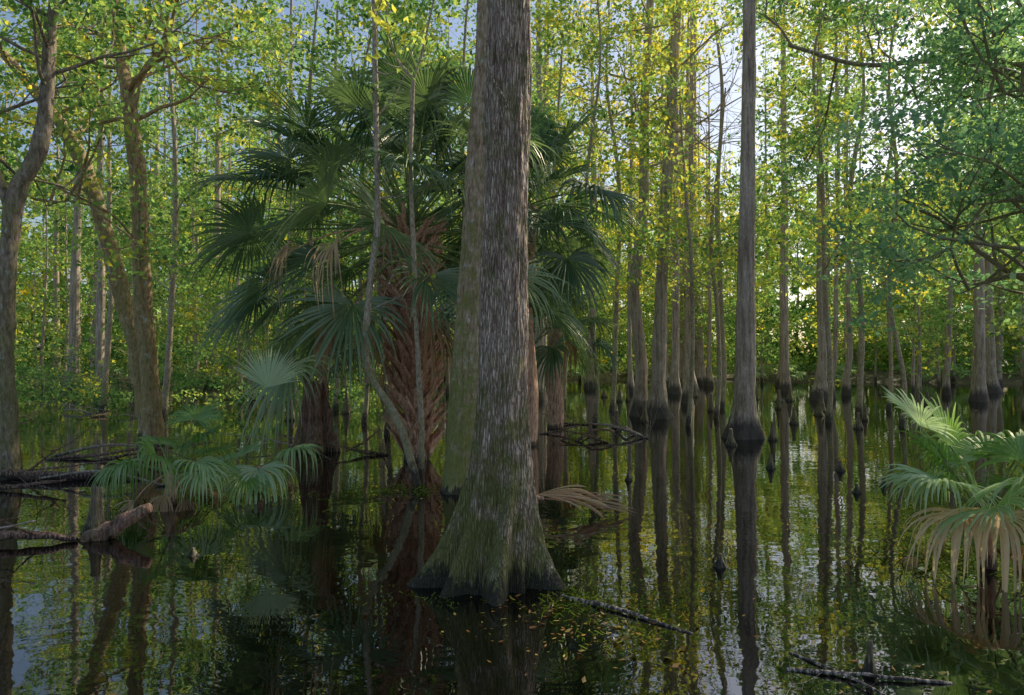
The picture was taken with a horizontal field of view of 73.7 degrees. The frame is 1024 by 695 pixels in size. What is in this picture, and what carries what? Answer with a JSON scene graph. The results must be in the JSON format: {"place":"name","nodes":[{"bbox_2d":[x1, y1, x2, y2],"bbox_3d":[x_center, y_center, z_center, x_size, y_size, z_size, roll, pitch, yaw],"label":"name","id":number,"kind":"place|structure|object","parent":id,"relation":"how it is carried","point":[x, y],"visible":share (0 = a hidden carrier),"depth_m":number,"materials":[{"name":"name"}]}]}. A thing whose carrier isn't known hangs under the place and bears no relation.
{"place":"outdoors","nodes":[
{"label":"outdoors","id":0,"kind":"place"},
{"bbox_2d":[0,378,1023,694],"bbox_3d":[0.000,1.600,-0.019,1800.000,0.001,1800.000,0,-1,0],"label":"water","id":1,"kind":"structure","parent":0,"point":[144,606],"depth_m":5.04,"materials":[{"name":"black liquid"}]},
{"bbox_2d":[0,520,35,531],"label":"fallen branch","id":2,"kind":"object","parent":1,"relation":"on","point":[7,527],"visible":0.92,"depth_m":5.55,"materials":[{"name":"wood"}]},
{"bbox_2d":[0,418,65,489],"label":"fallen branch","id":3,"kind":"object","parent":1,"relation":"on","point":[20,486],"visible":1,"depth_m":8.08,"materials":[{"name":"brown wood"}]},
{"bbox_2d":[0,517,77,541],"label":"fallen log","id":4,"kind":"object","parent":1,"relation":"on","point":[23,534],"visible":0.98,"depth_m":5.79,"materials":[{"name":"brown wood"}]},
{"bbox_2d":[0,1,141,395],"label":"cypress tree","id":5,"kind":"object","parent":1,"relation":"on","point":[74,319],"visible":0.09,"depth_m":27.91,"materials":[{"name":"grey plant"}]},
{"bbox_2d":[45,415,140,455],"bbox_3d":[-6.783,1.474,11.193,1.511,0.895,0.484,1,-1,-39],"label":"fallen branch","id":6,"kind":"object","parent":1,"relation":"on","point":[88,447],"visible":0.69,"depth_m":11.10,"materials":[{"name":"brown wood"}]},
{"bbox_2d":[80,486,106,533],"bbox_3d":[-3.807,1.511,6.228,0.257,0.490,0.246,-1,-1,37],"label":"cypress knee","id":7,"kind":"object","parent":1,"relation":"on","point":[96,517],"visible":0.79,"depth_m":6.19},
{"bbox_2d":[0,0,200,437],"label":"maple tree","id":8,"kind":"object","parent":1,"relation":"on","point":[121,294],"visible":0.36,"depth_m":13.39,"materials":[{"name":"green plant"}]},
{"bbox_2d":[37,400,164,459],"bbox_3d":[-6.379,1.284,10.760,1.998,0.967,0.756,0,-1,9],"label":"fallen branch","id":9,"kind":"object","parent":1,"relation":"on","point":[85,456],"visible":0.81,"depth_m":10.59,"materials":[{"name":"brown wood"}]},
{"bbox_2d":[10,0,205,410],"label":"sweetgum tree","id":10,"kind":"object","parent":1,"relation":"on","point":[111,306],"visible":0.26,"depth_m":19.97,"materials":[{"name":"green plant"}]},
{"bbox_2d":[77,503,152,541],"bbox_3d":[-3.485,1.583,5.992,0.583,0.400,0.184,0,-1,-16],"label":"fallen log","id":11,"kind":"object","parent":1,"relation":"on","point":[117,525],"visible":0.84,"depth_m":5.94,"materials":[{"name":"brown wood"}]},
{"bbox_2d":[59,0,171,398],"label":"cypress tree","id":12,"kind":"object","parent":1,"relation":"on","point":[100,324],"visible":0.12,"depth_m":24.87,"materials":[{"name":"grey plant"}]},
{"bbox_2d":[0,0,231,479],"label":"oak tree","id":13,"kind":"object","parent":1,"relation":"on","point":[15,192],"visible":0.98,"depth_m":9.01,"materials":[{"name":"green plant"}]},
{"bbox_2d":[38,442,194,486],"bbox_3d":[-5.258,1.496,8.618,2.192,0.911,1.158,0,-1,18],"label":"fallen branch","id":14,"kind":"object","parent":1,"relation":"on","point":[142,479],"visible":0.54,"depth_m":8.55,"materials":[{"name":"brown wood"}]},
{"bbox_2d":[81,403,212,459],"bbox_3d":[-5.936,1.439,11.088,1.911,1.071,0.764,0,-1,-30],"label":"fallen branch","id":15,"kind":"object","parent":1,"relation":"on","point":[127,454],"visible":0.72,"depth_m":10.73,"materials":[{"name":"brown wood"}]},
{"bbox_2d":[0,0,303,442],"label":"maple tree","id":16,"kind":"object","parent":1,"relation":"in","point":[140,236],"visible":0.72,"depth_m":12.29,"materials":[{"name":"green plant"}]},
{"bbox_2d":[57,0,275,416],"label":"sweetgum tree","id":17,"kind":"object","parent":1,"relation":"in","point":[174,258],"visible":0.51,"depth_m":17.98,"materials":[{"name":"green plant"}]},
{"bbox_2d":[220,431,293,445],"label":"fallen branch","id":18,"kind":"object","parent":1,"relation":"on","point":[258,437],"visible":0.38,"depth_m":11.93,"materials":[{"name":"brown wood"}]},
{"bbox_2d":[205,16,320,352],"bbox_3d":[-11.291,-6.966,32.726,5.922,18.531,4.501,0,-1,22],"label":"cypress tree","id":19,"kind":"object","parent":1,"relation":"on","point":[258,95],"visible":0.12,"depth_m":32.91,"materials":[{"name":"green plant"}]},
{"bbox_2d":[285,396,296,420],"bbox_3d":[-5.511,1.562,16.976,0.270,0.730,0.261,0,-1,0],"label":"cypress knee","id":20,"kind":"object","parent":1,"relation":"on","point":[290,416],"visible":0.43,"depth_m":16.93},
{"bbox_2d":[227,0,358,397],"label":"cypress tree","id":21,"kind":"object","parent":1,"relation":"on","point":[265,47],"visible":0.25,"depth_m":25.93,"materials":[{"name":"green plant"}]},
{"bbox_2d":[290,372,340,453],"bbox_3d":[-3.269,1.187,11.506,0.837,1.567,0.852,0,-1,0],"label":"tree stump","id":22,"kind":"object","parent":1,"relation":"on","point":[311,413],"visible":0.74,"depth_m":11.30,"materials":[{"name":"brown wood"}]},
{"bbox_2d":[248,311,393,397],"bbox_3d":[-3.497,0.576,13.070,2.784,2.867,2.470,0,-1,0],"label":"palmetto","id":23,"kind":"object","parent":1,"relation":"on","point":[338,369],"visible":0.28,"depth_m":12.77,"materials":[{"name":"green plant"}]},
{"bbox_2d":[206,0,451,383],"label":"sweetgum tree","id":24,"kind":"object","parent":1,"relation":"on","point":[281,77],"visible":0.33,"depth_m":14.66,"materials":[{"name":"green plant"}]},
{"bbox_2d":[240,0,423,410],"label":"sweetgum tree","id":25,"kind":"object","parent":1,"relation":"on","point":[335,402],"visible":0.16,"depth_m":19.77,"materials":[{"name":"green plant"}]},
{"bbox_2d":[341,388,351,413],"bbox_3d":[-4.599,1.546,18.975,0.256,0.851,0.254,0,-1,33],"label":"cypress knee","id":26,"kind":"object","parent":1,"relation":"on","point":[346,408],"visible":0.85,"depth_m":18.94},
{"bbox_2d":[341,420,379,449],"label":"fallen branch","id":27,"kind":"object","parent":1,"relation":"on","point":[365,441],"visible":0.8,"depth_m":11.95,"materials":[{"name":"brown wood"}]},
{"bbox_2d":[328,411,394,455],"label":"fallen branch","id":28,"kind":"object","parent":1,"relation":"on","point":[362,451],"visible":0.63,"depth_m":11.01,"materials":[{"name":"brown wood"}]},
{"bbox_2d":[254,0,471,421],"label":"sweetgum tree","id":29,"kind":"object","parent":1,"relation":"on","point":[364,418],"visible":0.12,"depth_m":16.46,"materials":[{"name":"green plant"}]},
{"bbox_2d":[276,0,474,433],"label":"sweetgum tree","id":30,"kind":"object","parent":1,"relation":"on","point":[317,51],"visible":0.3,"depth_m":13.94,"materials":[{"name":"green plant"}]},
{"bbox_2d":[328,0,445,392],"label":"cypress tree","id":31,"kind":"object","parent":1,"relation":"on","point":[383,277],"visible":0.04,"depth_m":29.70,"materials":[{"name":"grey plant"}]},
{"bbox_2d":[180,30,612,462],"bbox_3d":[-1.630,-1.143,10.665,6.027,6.280,5.849,-1,-1,38],"label":"cabbage palm","id":32,"kind":"object","parent":1,"relation":"on","point":[434,88],"visible":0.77,"depth_m":9.72,"materials":[{"name":"green plant"}]},
{"bbox_2d":[351,0,464,484],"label":"sapling","id":33,"kind":"object","parent":1,"relation":"in","point":[397,421],"visible":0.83,"depth_m":8.48,"materials":[{"name":"brown plant"}]},
{"bbox_2d":[359,0,458,483],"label":"sapling","id":34,"kind":"object","parent":1,"relation":"in","point":[421,454],"visible":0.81,"depth_m":8.59,"materials":[{"name":"brown plant"}]},
{"bbox_2d":[440,0,487,494],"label":"oak tree","id":35,"kind":"object","parent":1,"relation":"on","point":[462,399],"visible":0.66,"depth_m":7.99,"materials":[{"name":"brown plant"}]},
{"bbox_2d":[367,0,565,242],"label":"sweetgum tree","id":36,"kind":"object","parent":1,"relation":"on","point":[466,20],"visible":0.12,"depth_m":17.11,"materials":[{"name":"green plant"}]},
{"bbox_2d":[406,0,565,605],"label":"cypress tree","id":37,"kind":"object","parent":1,"relation":"on","point":[491,549],"visible":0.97,"depth_m":4.71,"materials":[{"name":"grey plant"}]},
{"bbox_2d":[4,428,991,694],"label":"floating leaves","id":38,"kind":"object","parent":1,"relation":"on","point":[594,622],"visible":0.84,"depth_m":4.00,"materials":[{"name":"yellow plant"}]},
{"bbox_2d":[393,99,650,445],"bbox_3d":[0.080,-1.158,12.303,4.580,6.238,4.260,0,-1,0],"label":"cabbage palm","id":39,"kind":"object","parent":1,"relation":"on","point":[569,266],"visible":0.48,"depth_m":11.85,"materials":[{"name":"green plant"}]},
{"bbox_2d":[466,0,611,399],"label":"cypress tree","id":40,"kind":"object","parent":1,"relation":"on","point":[542,395],"visible":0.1,"depth_m":24.88,"materials":[{"name":"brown plant"}]},
{"bbox_2d":[453,5,641,405],"bbox_3d":[1.115,-4.392,21.546,5.846,13.134,5.649,0,-1,15],"label":"sweetgum tree","id":41,"kind":"object","parent":1,"relation":"on","point":[537,100],"visible":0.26,"depth_m":21.95,"materials":[{"name":"green plant"}]},
{"bbox_2d":[539,409,582,434],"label":"fallen branch","id":42,"kind":"object","parent":1,"relation":"on","point":[549,432],"visible":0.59,"depth_m":14.00,"materials":[{"name":"brown wood"}]},
{"bbox_2d":[539,399,597,424],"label":"fallen branch","id":43,"kind":"object","parent":1,"relation":"on","point":[567,423],"visible":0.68,"depth_m":15.83,"materials":[{"name":"brown wood"}]},
{"bbox_2d":[529,0,616,388],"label":"cypress tree","id":44,"kind":"object","parent":1,"relation":"on","point":[544,70],"visible":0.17,"depth_m":32.82,"materials":[{"name":"green plant"}]},
{"bbox_2d":[534,287,624,428],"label":"cabbage palm","id":45,"kind":"object","parent":1,"relation":"on","point":[555,347],"visible":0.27,"depth_m":15.04,"materials":[{"name":"green plant"}]},
{"bbox_2d":[556,395,608,442],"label":"fallen branch","id":46,"kind":"object","parent":1,"relation":"on","point":[595,438],"visible":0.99,"depth_m":12.96,"materials":[{"name":"brown wood"}]},
{"bbox_2d":[463,0,708,422],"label":"sweetgum tree","id":47,"kind":"object","parent":1,"relation":"in","point":[549,16],"visible":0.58,"depth_m":15.99,"materials":[{"name":"green plant"}]},
{"bbox_2d":[536,485,637,517],"bbox_3d":[0.488,1.552,6.860,1.588,0.333,0.316,0,-1,0],"label":"dead palm frond","id":48,"kind":"object","parent":1,"relation":"on","point":[571,498],"visible":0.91,"depth_m":6.87,"materials":[{"name":"brown plant"}]},
{"bbox_2d":[566,391,621,441],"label":"fallen branch","id":49,"kind":"object","parent":1,"relation":"on","point":[584,435],"visible":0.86,"depth_m":12.91,"materials":[{"name":"brown wood"}]},
{"bbox_2d":[528,0,673,387],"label":"cypress tree","id":50,"kind":"object","parent":1,"relation":"on","point":[588,384],"visible":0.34,"depth_m":33.83,"materials":[{"name":"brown plant"}]},
{"bbox_2d":[612,410,620,428],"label":"cypress knee","id":51,"kind":"object","parent":1,"relation":"on","point":[616,418],"visible":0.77,"depth_m":14.95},
{"bbox_2d":[588,403,658,438],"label":"fallen branch","id":52,"kind":"object","parent":1,"relation":"on","point":[627,430],"visible":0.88,"depth_m":13.46,"materials":[{"name":"brown wood"}]},
{"bbox_2d":[560,594,692,633],"bbox_3d":[0.691,1.643,4.237,0.933,0.049,0.042,-1,-1,40],"label":"fallen branch","id":53,"kind":"object","parent":1,"relation":"on","point":[600,604],"visible":0.93,"depth_m":4.26,"materials":[{"name":"brown wood"}]},
{"bbox_2d":[547,0,727,416],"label":"cypress tree","id":54,"kind":"object","parent":1,"relation":"on","point":[640,394],"visible":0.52,"depth_m":18.07,"materials":[{"name":"green plant"}]},
{"bbox_2d":[543,0,742,418],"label":"cypress tree","id":55,"kind":"object","parent":1,"relation":"on","point":[658,394],"visible":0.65,"depth_m":17.50,"materials":[{"name":"green plant"}]},
{"bbox_2d":[530,0,758,410],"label":"sweetgum tree","id":56,"kind":"object","parent":1,"relation":"in","point":[617,290],"visible":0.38,"depth_m":19.91,"materials":[{"name":"green plant"}]},
{"bbox_2d":[640,401,648,422],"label":"cypress knee","id":57,"kind":"object","parent":1,"relation":"on","point":[644,417],"visible":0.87,"depth_m":16.45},
{"bbox_2d":[591,0,700,392],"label":"cypress tree","id":58,"kind":"object","parent":1,"relation":"in","point":[630,380],"visible":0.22,"depth_m":29.97,"materials":[{"name":"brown plant"}]},
{"bbox_2d":[610,0,723,393],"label":"cypress tree","id":59,"kind":"object","parent":1,"relation":"in","point":[674,385],"visible":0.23,"depth_m":28.91,"materials":[{"name":"brown plant"}]},
{"bbox_2d":[615,39,727,386],"bbox_3d":[8.045,-7.013,35.952,5.717,18.704,5.384,0,-1,0],"label":"cypress tree","id":60,"kind":"object","parent":1,"relation":"on","point":[667,375],"visible":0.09,"depth_m":35.76,"materials":[{"name":"green plant"}]},
{"bbox_2d":[610,0,739,403],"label":"cypress tree","id":61,"kind":"object","parent":1,"relation":"in","point":[684,396],"visible":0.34,"depth_m":22.93,"materials":[{"name":"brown plant"}]},
{"bbox_2d":[622,0,740,389],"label":"cypress tree","id":62,"kind":"object","parent":1,"relation":"on","point":[696,386],"visible":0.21,"depth_m":32.04,"materials":[{"name":"grey plant"}]},
{"bbox_2d":[558,21,827,425],"bbox_3d":[4.239,-2.432,15.849,5.535,9.064,5.037,0,-1,-12],"label":"sweetgum tree","id":63,"kind":"object","parent":1,"relation":"on","point":[656,141],"visible":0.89,"depth_m":15.54,"materials":[{"name":"green plant"}]},
{"bbox_2d":[607,0,811,418],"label":"sweetgum tree","id":64,"kind":"object","parent":1,"relation":"on","point":[712,208],"visible":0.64,"depth_m":17.44,"materials":[{"name":"green plant"}]},
{"bbox_2d":[604,0,817,407],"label":"sweetgum tree","id":65,"kind":"object","parent":1,"relation":"in","point":[723,345],"visible":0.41,"depth_m":20.93,"materials":[{"name":"green plant"}]},
{"bbox_2d":[707,393,714,411],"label":"cypress knee","id":66,"kind":"object","parent":1,"relation":"on","point":[711,407],"visible":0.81,"depth_m":19.68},
{"bbox_2d":[672,56,757,385],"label":"cypress tree","id":67,"kind":"object","parent":1,"relation":"on","point":[709,381],"visible":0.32,"depth_m":35.96,"materials":[{"name":"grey plant"}]},
{"bbox_2d":[672,0,765,439],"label":"cypress tree","id":68,"kind":"object","parent":1,"relation":"on","point":[743,423],"visible":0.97,"depth_m":13.30,"materials":[{"name":"grey plant"}]},
{"bbox_2d":[712,553,726,568],"bbox_3d":[1.579,1.622,5.177,0.106,0.122,0.107,0,-1,32],"label":"cypress knee","id":69,"kind":"object","parent":1,"relation":"on","point":[720,563],"visible":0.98,"depth_m":5.16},
{"bbox_2d":[725,428,737,445],"bbox_3d":[3.904,1.626,12.179,0.228,0.367,0.215,0,-1,0],"label":"cypress knee","id":70,"kind":"object","parent":1,"relation":"on","point":[730,441],"visible":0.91,"depth_m":12.14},
{"bbox_2d":[685,0,825,393],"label":"cypress tree","id":71,"kind":"object","parent":1,"relation":"on","point":[792,93],"visible":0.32,"depth_m":27.00,"materials":[{"name":"green plant"}]},
{"bbox_2d":[766,454,775,468],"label":"cypress knee","id":72,"kind":"object","parent":1,"relation":"on","point":[770,465],"visible":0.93,"depth_m":9.66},
{"bbox_2d":[768,421,777,440],"bbox_3d":[4.947,1.615,12.984,0.179,0.428,0.189,0,-1,0],"label":"cypress knee","id":73,"kind":"object","parent":1,"relation":"on","point":[772,436],"visible":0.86,"depth_m":12.95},
{"bbox_2d":[708,1,843,390],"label":"cypress tree","id":74,"kind":"object","parent":1,"relation":"on","point":[785,382],"visible":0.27,"depth_m":30.92,"materials":[{"name":"grey plant"}]},
{"bbox_2d":[775,390,781,408],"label":"cypress knee","id":75,"kind":"object","parent":1,"relation":"on","point":[778,405],"visible":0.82,"depth_m":20.48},
{"bbox_2d":[728,0,833,386],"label":"cypress tree","id":76,"kind":"object","parent":1,"relation":"on","point":[777,382],"visible":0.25,"depth_m":35.99,"materials":[{"name":"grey plant"}]},
{"bbox_2d":[786,384,793,400],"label":"cypress knee","id":77,"kind":"object","parent":1,"relation":"on","point":[789,396],"visible":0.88,"depth_m":24.04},
{"bbox_2d":[789,407,798,424],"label":"cypress knee","id":78,"kind":"object","parent":1,"relation":"on","point":[793,420],"visible":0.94,"depth_m":15.94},
{"bbox_2d":[814,391,825,413],"bbox_3d":[8.604,1.586,18.972,0.324,0.733,0.318,0,-1,-35],"label":"cypress knee","id":79,"kind":"object","parent":1,"relation":"on","point":[820,403],"visible":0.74,"depth_m":18.94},
{"bbox_2d":[757,0,895,398],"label":"cypress tree","id":80,"kind":"object","parent":1,"relation":"in","point":[835,328],"visible":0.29,"depth_m":25.36,"materials":[{"name":"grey plant"}]},
{"bbox_2d":[757,0,907,399],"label":"cypress tree","id":81,"kind":"object","parent":1,"relation":"in","point":[820,383],"visible":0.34,"depth_m":24.85,"materials":[{"name":"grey plant"}]},
{"bbox_2d":[712,0,957,421],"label":"sweetgum tree","id":82,"kind":"object","parent":1,"relation":"in","point":[825,264],"visible":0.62,"depth_m":16.45,"materials":[{"name":"green plant"}]},
{"bbox_2d":[785,633,885,694],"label":"fallen branch","id":83,"kind":"object","parent":1,"relation":"on","point":[842,674],"visible":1,"depth_m":3.35,"materials":[{"name":"brown wood"}]},
{"bbox_2d":[758,0,917,394],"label":"cypress tree","id":84,"kind":"object","parent":1,"relation":"on","point":[846,386],"visible":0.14,"depth_m":28.05,"materials":[{"name":"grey plant"}]},
{"bbox_2d":[853,413,863,428],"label":"cypress knee","id":85,"kind":"object","parent":1,"relation":"on","point":[858,424],"visible":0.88,"depth_m":14.95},
{"bbox_2d":[707,0,1023,337],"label":"oak tree","id":86,"kind":"object","parent":1,"relation":"on","point":[958,62],"visible":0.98,"depth_m":11.49,"materials":[{"name":"green plant"}]},
{"bbox_2d":[860,639,877,677],"bbox_3d":[1.802,1.572,3.432,0.077,0.208,0.084,0,-1,0],"label":"cypress knee","id":87,"kind":"object","parent":1,"relation":"on","point":[869,665],"visible":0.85,"depth_m":3.42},
{"bbox_2d":[786,667,953,684],"bbox_3d":[1.772,1.631,3.391,0.768,0.046,0.050,0,-1,12],"label":"fallen branch","id":88,"kind":"object","parent":1,"relation":"on","point":[839,673],"visible":1,"depth_m":3.37,"materials":[{"name":"brown wood"}]},
{"bbox_2d":[758,0,992,413],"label":"sweetgum tree","id":89,"kind":"object","parent":1,"relation":"in","point":[860,374],"visible":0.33,"depth_m":18.95,"materials":[{"name":"green plant"}]},
{"bbox_2d":[766,2,992,410],"bbox_3d":[11.352,-3.655,20.298,5.807,11.624,5.597,-1,-1,41],"label":"sweetgum tree","id":90,"kind":"object","parent":1,"relation":"on","point":[890,385],"visible":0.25,"depth_m":19.96,"materials":[{"name":"green plant"}]},
{"bbox_2d":[760,0,1008,426],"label":"sweetgum tree","id":91,"kind":"object","parent":1,"relation":"in","point":[902,419],"visible":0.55,"depth_m":15.46,"materials":[{"name":"green plant"}]},
{"bbox_2d":[870,386,1023,592],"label":"palmetto","id":92,"kind":"object","parent":1,"relation":"on","point":[986,527],"visible":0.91,"depth_m":5.12,"materials":[{"name":"green plant"}]},
{"bbox_2d":[882,0,1022,394],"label":"cypress tree","id":93,"kind":"object","parent":1,"relation":"on","point":[946,387],"visible":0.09,"depth_m":27.90,"materials":[{"name":"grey plant"}]},
{"bbox_2d":[912,2,1021,401],"bbox_3d":[16.723,-8.985,23.783,4.430,22.351,5.662,0,-1,0],"label":"cypress tree","id":94,"kind":"object","parent":1,"relation":"in","point":[978,391],"visible":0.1,"depth_m":23.80,"materials":[{"name":"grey plant"}]},
{"bbox_2d":[911,0,1023,392],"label":"cypress tree","id":95,"kind":"object","parent":1,"relation":"in","point":[993,383],"visible":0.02,"depth_m":29.91,"materials":[{"name":"grey plant"}]},
{"bbox_2d":[925,2,1023,416],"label":"sweetgum tree","id":96,"kind":"object","parent":1,"relation":"on","point":[972,252],"visible":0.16,"depth_m":17.99,"materials":[{"name":"green plant"}]},
{"bbox_2d":[0,0,1023,353],"label":"sky","id":97,"kind":"structure","parent":0,"point":[715,76],"materials":[{"name":"white"}]},
{"bbox_2d":[15,360,1022,390],"bbox_3d":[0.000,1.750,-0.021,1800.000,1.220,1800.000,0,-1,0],"label":"ground","id":98,"kind":"structure","parent":0,"point":[884,377],"depth_m":42.47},
{"bbox_2d":[0,420,138,480],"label":"fallen log","id":99,"kind":"object","parent":98,"relation":"on","point":[20,473],"visible":0.56,"depth_m":8.79,"materials":[{"name":"brown wood"}]},
{"bbox_2d":[31,433,112,470],"bbox_3d":[-6.497,1.695,8.864,2.654,1.392,0.885,0,-1,5],"label":"fallen branch","id":100,"kind":"object","parent":98,"relation":"on","point":[73,465],"visible":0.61,"depth_m":8.90,"materials":[{"name":"brown wood"}]},
{"bbox_2d":[87,401,239,511],"bbox_3d":[-3.622,1.473,7.421,1.556,1.710,1.396,0,-1,22],"label":"palmetto","id":101,"kind":"object","parent":98,"relation":"on","point":[173,475],"visible":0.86,"depth_m":7.20,"materials":[{"name":"green plant"}]},
{"bbox_2d":[210,344,324,507],"bbox_3d":[-3.128,1.186,8.004,1.573,2.490,1.429,0,-1,32],"label":"palmetto","id":102,"kind":"object","parent":98,"relation":"on","point":[258,479],"visible":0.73,"depth_m":7.93,"materials":[{"name":"green plant"}]},
{"bbox_2d":[0,145,1019,371],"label":"distant foliage","id":103,"kind":"object","parent":98,"relation":"on","point":[803,304],"visible":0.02,"depth_m":56.98,"materials":[{"name":"green plant"}]},
{"bbox_2d":[0,0,1023,398],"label":"distant trees","id":104,"kind":"object","parent":98,"relation":"on","point":[192,310],"visible":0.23,"depth_m":37.29,"materials":[{"name":"green plant"}]},
{"bbox_2d":[14,285,1021,413],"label":"undergrowth","id":105,"kind":"object","parent":98,"relation":"on","point":[178,372],"visible":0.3,"depth_m":31.23,"materials":[{"name":"green plant"}]},
{"bbox_2d":[65,480,1023,657],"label":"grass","id":106,"kind":"structure","parent":0,"point":[609,594],"depth_m":5.04,"materials":[{"name":"green plant"}]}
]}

